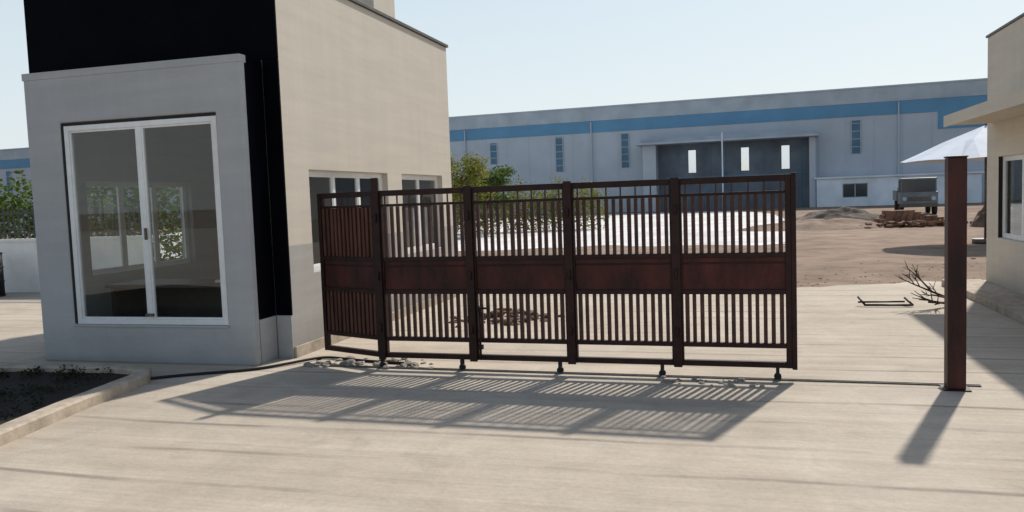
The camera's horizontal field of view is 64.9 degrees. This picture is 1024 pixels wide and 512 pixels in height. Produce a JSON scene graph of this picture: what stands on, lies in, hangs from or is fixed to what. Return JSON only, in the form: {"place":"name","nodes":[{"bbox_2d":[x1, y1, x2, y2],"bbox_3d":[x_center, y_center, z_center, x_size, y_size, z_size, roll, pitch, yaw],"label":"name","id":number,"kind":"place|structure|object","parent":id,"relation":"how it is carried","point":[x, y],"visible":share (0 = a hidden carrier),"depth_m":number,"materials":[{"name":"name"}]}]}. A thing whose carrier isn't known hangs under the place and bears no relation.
{"place":"outdoors","nodes":[
{"label":"outdoors","id":0,"kind":"place"},
{"bbox_2d":[73,133,87,315],"bbox_3d":[-5.031,-0.431,9.142,0.197,3.095,0.120,-1,4,16],"label":"window frame","id":1,"kind":"object","parent":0,"point":[80,224],"depth_m":9.17,"materials":[{"name":"white metal"}]},
{"bbox_2d":[245,57,260,63],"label":"booth roof","id":2,"kind":"structure","parent":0,"point":[253,60],"depth_m":8.08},
{"bbox_2d":[309,177,430,263],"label":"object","id":3,"kind":"structure","parent":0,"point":[317,185],"depth_m":13.58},
{"bbox_2d":[152,211,784,257],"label":"paved yard","id":4,"kind":"structure","parent":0,"point":[760,222],"depth_m":32.98,"materials":[{"name":"white concrete"}]},
{"bbox_2d":[450,151,495,206],"bbox_3d":[-2.512,-2.455,32.738,3.714,3.631,3.433,-2,4,0],"label":"tree","id":5,"kind":"object","parent":4,"relation":"on","point":[471,168],"visible":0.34,"depth_m":32.48,"materials":[{"name":"green plant"}]},
{"bbox_2d":[464,164,516,230],"bbox_3d":[-1.149,-2.423,35.059,2.706,3.133,2.318,-4,5,-26],"label":"tree","id":6,"kind":"object","parent":4,"relation":"on","point":[498,178],"visible":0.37,"depth_m":34.65,"materials":[{"name":"green plant"}]},
{"bbox_2d":[455,175,609,232],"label":"shrubs","id":7,"kind":"object","parent":4,"relation":"on","point":[552,192],"visible":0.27,"depth_m":37.34,"materials":[{"name":"green plant"}]},
{"bbox_2d":[737,218,901,230],"bbox_3d":[11.862,-1.264,31.021,6.400,0.408,4.000,-2,4,0],"label":"earth mound","id":8,"kind":"object","parent":4,"relation":"on","point":[828,224],"visible":0.58,"depth_m":29.89,"materials":[{"name":"brown soil"}]},
{"bbox_2d":[3,202,985,286],"bbox_3d":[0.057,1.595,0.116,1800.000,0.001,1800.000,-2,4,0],"label":"ground","id":9,"kind":"structure","parent":0,"point":[847,253],"depth_m":19.74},
{"bbox_2d":[0,112,984,229],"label":"wall","id":10,"kind":"structure","parent":9,"relation":"on","point":[830,153],"depth_m":67.14,"materials":[{"name":"grey metal"}]},
{"bbox_2d":[6,120,859,195],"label":"louvre windows","id":11,"kind":"structure","parent":10,"relation":"in","point":[625,145],"depth_m":68.50,"materials":[{"name":"glass"}]},
{"bbox_2d":[5,120,860,192],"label":"louvre frames","id":12,"kind":"structure","parent":10,"relation":"attached to","point":[621,151],"depth_m":70.08,"materials":[{"name":"grey metal"}]},
{"bbox_2d":[8,114,961,222],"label":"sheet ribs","id":13,"kind":"object","parent":10,"relation":"attached to","point":[641,154],"visible":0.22,"depth_m":68.12,"materials":[{"name":"grey metal"}]},
{"bbox_2d":[0,95,986,168],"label":"blue band","id":14,"kind":"object","parent":10,"relation":"attached to","point":[942,107],"visible":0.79,"depth_m":65.50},
{"bbox_2d":[464,102,899,181],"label":"downpipes","id":15,"kind":"object","parent":9,"relation":"on","point":[592,160],"visible":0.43,"depth_m":69.11,"materials":[{"name":"grey metal"}]},
{"bbox_2d":[721,132,723,206],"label":"portal mast","id":16,"kind":"object","parent":9,"relation":"on","point":[722,164],"visible":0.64,"depth_m":63.32,"materials":[{"name":"grey metal"}]},
{"bbox_2d":[642,137,815,211],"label":"portal frame","id":17,"kind":"object","parent":9,"relation":"on","point":[650,162],"visible":0.79,"depth_m":66.36,"materials":[{"name":"grey metal"}]},
{"bbox_2d":[635,130,818,146],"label":"portal canopy","id":18,"kind":"object","parent":17,"relation":"attached to","point":[737,138],"visible":1,"depth_m":63.89,"materials":[{"name":"grey metal"}]},
{"bbox_2d":[658,138,808,210],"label":"portal door","id":19,"kind":"structure","parent":17,"relation":"in","point":[667,160],"depth_m":65.48,"materials":[{"name":"grey metal"}]},
{"bbox_2d":[659,138,808,209],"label":"portal door ribs","id":20,"kind":"object","parent":19,"relation":"attached to","point":[763,173],"visible":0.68,"depth_m":65.59,"materials":[{"name":"grey metal"}]},
{"bbox_2d":[688,145,789,172],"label":"portal windows","id":21,"kind":"structure","parent":19,"relation":"attached to","point":[745,158],"depth_m":65.12,"materials":[{"name":"white glass"}]},
{"bbox_2d":[783,206,879,222],"bbox_3d":[14.542,-1.866,35.998,5.200,0.694,2.600,-2,4,0],"label":"earth mound","id":22,"kind":"object","parent":9,"relation":"on","point":[848,212],"visible":0.56,"depth_m":35.43,"materials":[{"name":"brown soil"}]},
{"bbox_2d":[797,250,985,285],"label":"gravel","id":23,"kind":"structure","parent":9,"relation":"on","point":[820,278],"depth_m":13.96,"materials":[{"name":"brown gravel"}]},
{"bbox_2d":[893,177,937,213],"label":"parked truck","id":24,"kind":"object","parent":9,"relation":"on","point":[915,192],"visible":0.97,"depth_m":40.09,"materials":[{"name":"grey paint"}]},
{"bbox_2d":[860,210,971,226],"bbox_3d":[15.014,-1.392,29.816,4.416,0.615,2.038,-2,4,0],"label":"brick stack","id":25,"kind":"object","parent":9,"relation":"on","point":[902,218],"visible":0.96,"depth_m":30.00,"materials":[{"name":"brown brick"}]},
{"bbox_2d":[900,124,986,243],"bbox_3d":[12.041,-1.862,20.450,3.933,3.080,3.933,-4,5,-25],"label":"sunshade umbrella","id":26,"kind":"object","parent":9,"relation":"on","point":[972,144],"visible":0.62,"depth_m":20.02,"materials":[{"name":"fabric"}]},
{"bbox_2d":[967,230,983,234],"bbox_3d":[17.977,-0.972,24.040,9.000,0.399,3.200,-2,4,0],"label":"earth mound","id":27,"kind":"object","parent":9,"relation":"on","point":[977,233],"visible":0.23,"depth_m":24.04,"materials":[{"name":"brown soil"}]},
{"bbox_2d":[969,206,983,226],"bbox_3d":[17.254,-1.593,28.003,2.400,1.115,2.000,-2,4,0],"label":"earth mound","id":28,"kind":"object","parent":9,"relation":"on","point":[978,221],"visible":0.14,"depth_m":27.95,"materials":[{"name":"brown soil"}]},
{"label":"roof and gables","id":29,"kind":"object","parent":9,"relation":"on","visible":0},
{"bbox_2d":[0,80,987,159],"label":"parapet","id":30,"kind":"structure","parent":29,"relation":"attached to","point":[911,92],"depth_m":65.56,"materials":[{"name":"metal"}]},
{"bbox_2d":[0,78,987,149],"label":"parapet flashing","id":31,"kind":"object","parent":30,"relation":"on","point":[702,99],"depth_m":65.44,"materials":[{"name":"grey metal"}]},
{"bbox_2d":[0,280,1023,511],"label":"concrete road","id":32,"kind":"structure","parent":0,"point":[297,437],"depth_m":5.56,"materials":[{"name":"beige concrete"}]},
{"bbox_2d":[0,252,5,296],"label":"plastic drum","id":33,"kind":"object","parent":32,"relation":"on","point":[2,287],"visible":1,"depth_m":15.97,"materials":[{"name":"plastic"}]},
{"bbox_2d":[0,239,143,291],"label":"compound wall","id":34,"kind":"structure","parent":32,"relation":"on","point":[20,268],"depth_m":16.58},
{"bbox_2d":[0,235,152,241],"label":"wall coping","id":35,"kind":"object","parent":34,"relation":"on","point":[91,238],"depth_m":16.08,"materials":[{"name":"white concrete"}]},
{"bbox_2d":[0,203,141,238],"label":"fence railing","id":36,"kind":"object","parent":35,"relation":"on","point":[91,231],"visible":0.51,"depth_m":16.20,"materials":[{"name":"metal"}]},
{"bbox_2d":[0,363,151,446],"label":"planter kerb","id":37,"kind":"structure","parent":32,"relation":"on","point":[48,415],"depth_m":6.76,"materials":[{"name":"beige concrete"}]},
{"bbox_2d":[0,372,127,424],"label":"planter soil","id":38,"kind":"structure","parent":37,"relation":"in","point":[43,378],"depth_m":7.21,"materials":[{"name":"black soil"}]},
{"bbox_2d":[0,364,111,418],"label":"planter groundcover","id":39,"kind":"object","parent":38,"relation":"on","point":[67,376],"visible":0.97,"depth_m":7.41,"materials":[{"name":"green plant"}]},
{"bbox_2d":[0,170,182,261],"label":"hedge","id":40,"kind":"object","parent":32,"relation":"on","point":[14,202],"visible":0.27,"depth_m":17.81,"materials":[{"name":"green plant"}]},
{"bbox_2d":[24,62,261,365],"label":"booth front wall","id":41,"kind":"structure","parent":32,"relation":"on","point":[52,105],"depth_m":8.29,"materials":[{"name":"white paint"}]},
{"bbox_2d":[21,53,245,81],"bbox_3d":[-3.928,-1.922,8.258,2.662,0.076,0.108,-1,4,16],"label":"booth coping","id":42,"kind":"object","parent":41,"relation":"on","point":[238,57],"visible":0.89,"depth_m":8.17,"materials":[{"name":"grey concrete"}]},
{"bbox_2d":[61,112,215,322],"bbox_3d":[-3.809,-0.356,8.357,1.902,2.130,0.073,-1,4,16],"label":"window reveal","id":43,"kind":"object","parent":41,"relation":"attached to","point":[65,168],"depth_m":8.51,"materials":[{"name":"paint"}]},
{"bbox_2d":[63,115,228,324],"bbox_3d":[-3.796,-0.336,8.351,1.866,2.105,0.060,-1,4,16],"label":"front window frame","id":44,"kind":"object","parent":41,"relation":"attached to","point":[139,127],"visible":0.99,"depth_m":8.34,"materials":[{"name":"white metal"}]},
{"bbox_2d":[144,228,153,316],"bbox_3d":[-3.788,0.171,8.345,0.090,0.920,0.022,-1,4,16],"label":"window latch","id":45,"kind":"object","parent":44,"relation":"attached to","point":[147,314],"depth_m":8.32,"materials":[{"name":"metal"}]},
{"bbox_2d":[73,324,228,327],"bbox_3d":[-3.784,0.731,8.384,1.920,0.019,0.032,-1,4,16],"label":"front window sill","id":46,"kind":"structure","parent":41,"relation":"attached to","point":[177,326],"depth_m":8.35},
{"bbox_2d":[74,124,219,315],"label":"side wall","id":47,"kind":"structure","parent":32,"relation":"on","point":[179,154],"depth_m":10.79,"materials":[{"name":"beige paint"}]},
{"bbox_2d":[86,181,190,275],"bbox_3d":[-4.861,-0.398,10.492,0.050,1.140,1.900,-1,4,16],"label":"window frame","id":48,"kind":"object","parent":47,"relation":"attached to","point":[119,186],"visible":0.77,"depth_m":10.71,"materials":[{"name":"white metal"}]},
{"bbox_2d":[244,60,275,319],"bbox_3d":[-2.612,-0.658,8.197,0.118,2.590,0.298,-1,4,16],"label":"booth side","id":49,"kind":"object","parent":32,"relation":"on","point":[259,185],"visible":0.71,"depth_m":8.17,"materials":[{"name":"black paint"}]},
{"bbox_2d":[259,316,277,363],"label":"wall","id":50,"kind":"structure","parent":32,"relation":"on","point":[268,338],"depth_m":8.28,"materials":[{"name":"grey paint"}]},
{"bbox_2d":[151,356,403,379],"bbox_3d":[-2.269,1.082,8.000,2.380,0.037,0.541,-3,4,-7],"label":"ground cable","id":51,"kind":"object","parent":32,"relation":"on","point":[257,368],"visible":0.96,"depth_m":7.90,"materials":[{"name":"rubber"}]},
{"bbox_2d":[277,315,294,358],"bbox_3d":[-3.791,0.870,8.826,3.123,0.457,0.022,-1,4,16],"label":"front plinth return","id":52,"kind":"object","parent":32,"relation":"on","point":[285,336],"visible":0.5,"depth_m":8.41,"materials":[{"name":"grey paint"}]},
{"bbox_2d":[261,0,453,357],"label":"side wall","id":53,"kind":"structure","parent":32,"relation":"on","point":[363,90],"depth_m":9.72,"materials":[{"name":"beige paint"}]},
{"bbox_2d":[309,170,382,270],"bbox_3d":[-2.017,-0.462,9.822,0.050,1.120,2.050,-1,4,16],"label":"window frame","id":54,"kind":"object","parent":53,"relation":"attached to","point":[332,175],"visible":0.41,"depth_m":9.72,"materials":[{"name":"white metal"}]},
{"bbox_2d":[337,178,370,207],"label":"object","id":55,"kind":"structure","parent":54,"relation":"in","point":[345,184],"depth_m":13.50,"materials":[{"name":"glass"}]},
{"bbox_2d":[349,0,447,47],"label":"roof coping","id":56,"kind":"object","parent":53,"relation":"on","point":[380,13],"visible":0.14,"depth_m":11.07,"materials":[{"name":"metal"}]},
{"bbox_2d":[359,0,394,17],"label":"stair headroom","id":57,"kind":"object","parent":56,"relation":"on","point":[387,7],"depth_m":10.85,"materials":[{"name":"beige paint"}]},
{"bbox_2d":[401,174,439,252],"bbox_3d":[-1.399,-0.644,12.030,0.050,1.120,1.590,-1,4,16],"label":"window frame","id":58,"kind":"object","parent":53,"relation":"attached to","point":[416,178],"visible":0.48,"depth_m":12.04,"materials":[{"name":"white metal"}]},
{"bbox_2d":[294,294,455,357],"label":"plinth","id":59,"kind":"structure","parent":32,"relation":"on","point":[309,347],"depth_m":8.94,"materials":[{"name":"beige concrete"}]},
{"bbox_2d":[449,307,559,327],"bbox_3d":[-0.035,0.777,10.585,1.657,0.211,1.114,-2,4,0],"label":"rubble heap","id":60,"kind":"object","parent":32,"relation":"on","point":[511,315],"visible":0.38,"depth_m":10.46,"materials":[{"name":"stone"}]},
{"bbox_2d":[303,355,764,386],"bbox_3d":[0.032,1.046,7.473,4.450,0.070,0.572,-1,4,20],"label":"broken concrete","id":61,"kind":"object","parent":32,"relation":"on","point":[349,362],"visible":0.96,"depth_m":7.84,"materials":[{"name":"concrete"}]},
{"bbox_2d":[317,172,981,386],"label":"sliding gate","id":62,"kind":"structure","parent":32,"relation":"on","point":[364,276],"depth_m":7.16,"materials":[{"name":"metal"}]},
{"bbox_2d":[857,296,913,305],"bbox_3d":[4.891,0.587,10.558,0.665,0.116,0.216,-1,4,15],"label":"scrap metal frame","id":63,"kind":"object","parent":32,"relation":"on","point":[905,298],"visible":1,"depth_m":10.53,"materials":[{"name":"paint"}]},
{"bbox_2d":[895,262,943,304],"bbox_3d":[5.357,0.359,10.148,0.836,0.606,0.487,-2,4,0],"label":"dead branch","id":64,"kind":"object","parent":32,"relation":"on","point":[938,295],"visible":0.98,"depth_m":10.21,"materials":[{"name":"brown wood"}]},
{"bbox_2d":[939,155,971,391],"bbox_3d":[3.392,0.134,6.155,0.190,1.787,0.190,-1,4,17],"label":"gate post","id":65,"kind":"object","parent":32,"relation":"on","point":[955,271],"visible":1,"depth_m":6.10,"materials":[{"name":"metal"}]},
{"bbox_2d":[941,13,1023,323],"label":"office cabin","id":66,"kind":"object","parent":32,"relation":"on","point":[999,112],"visible":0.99,"depth_m":11.11,"materials":[{"name":"beige paint"}]},
{"bbox_2d":[1002,154,1023,240],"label":"window frame","id":67,"kind":"structure","parent":66,"relation":"in","point":[1020,156],"depth_m":11.31,"materials":[{"name":"white metal"}]},
{"bbox_2d":[0,0,1023,148],"label":"sky","id":68,"kind":"structure","parent":0,"point":[503,56],"materials":[{"name":"blue"}]},
{"bbox_2d":[816,173,981,206],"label":"annex wall","id":69,"kind":"structure","parent":0,"point":[880,191],"depth_m":60.88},
{"bbox_2d":[843,183,866,196],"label":"annex window","id":70,"kind":"structure","parent":69,"relation":"in","point":[849,190],"depth_m":61.45,"materials":[{"name":"black glass"}]},
{"bbox_2d":[842,183,867,197],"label":"annex window frame","id":71,"kind":"object","parent":69,"relation":"attached to","point":[855,190],"visible":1,"depth_m":61.40,"materials":[{"name":"grey metal"}]},
{"bbox_2d":[814,171,983,178],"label":"annex roof","id":72,"kind":"structure","parent":69,"relation":"on","point":[891,175],"depth_m":60.37,"materials":[{"name":"grey metal"}]},
{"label":"floor","id":73,"kind":"structure","parent":0,"visible":0},
{"bbox_2d":[111,288,275,316],"bbox_3d":[-3.549,0.642,9.337,2.160,0.618,0.520,-1,4,16],"label":"counter body","id":74,"kind":"object","parent":73,"relation":"on","point":[179,302],"visible":0.21,"depth_m":9.63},
{"bbox_2d":[105,279,220,287],"bbox_3d":[-3.563,0.314,9.303,2.220,0.040,0.600,-1,4,16],"label":"counter top","id":75,"kind":"object","parent":74,"relation":"on","point":[185,283],"visible":0.53,"depth_m":9.23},
{"bbox_2d":[406,207,432,246],"bbox_3d":[-1.727,-0.061,12.717,0.780,1.399,0.900,-1,4,16],"label":"cupboard","id":76,"kind":"object","parent":73,"relation":"on","point":[426,227],"visible":0.09,"depth_m":12.19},
{"bbox_3d":[-3.889,-2.472,8.669,2.714,0.950,0.150,-1,4,16],"label":"facade","id":77,"kind":"object","parent":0,"visible":0},
{"bbox_2d":[23,0,292,314],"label":"black facade","id":78,"kind":"structure","parent":77,"relation":"attached to","point":[68,34],"depth_m":8.47,"materials":[{"name":"black paint"}]}
]}

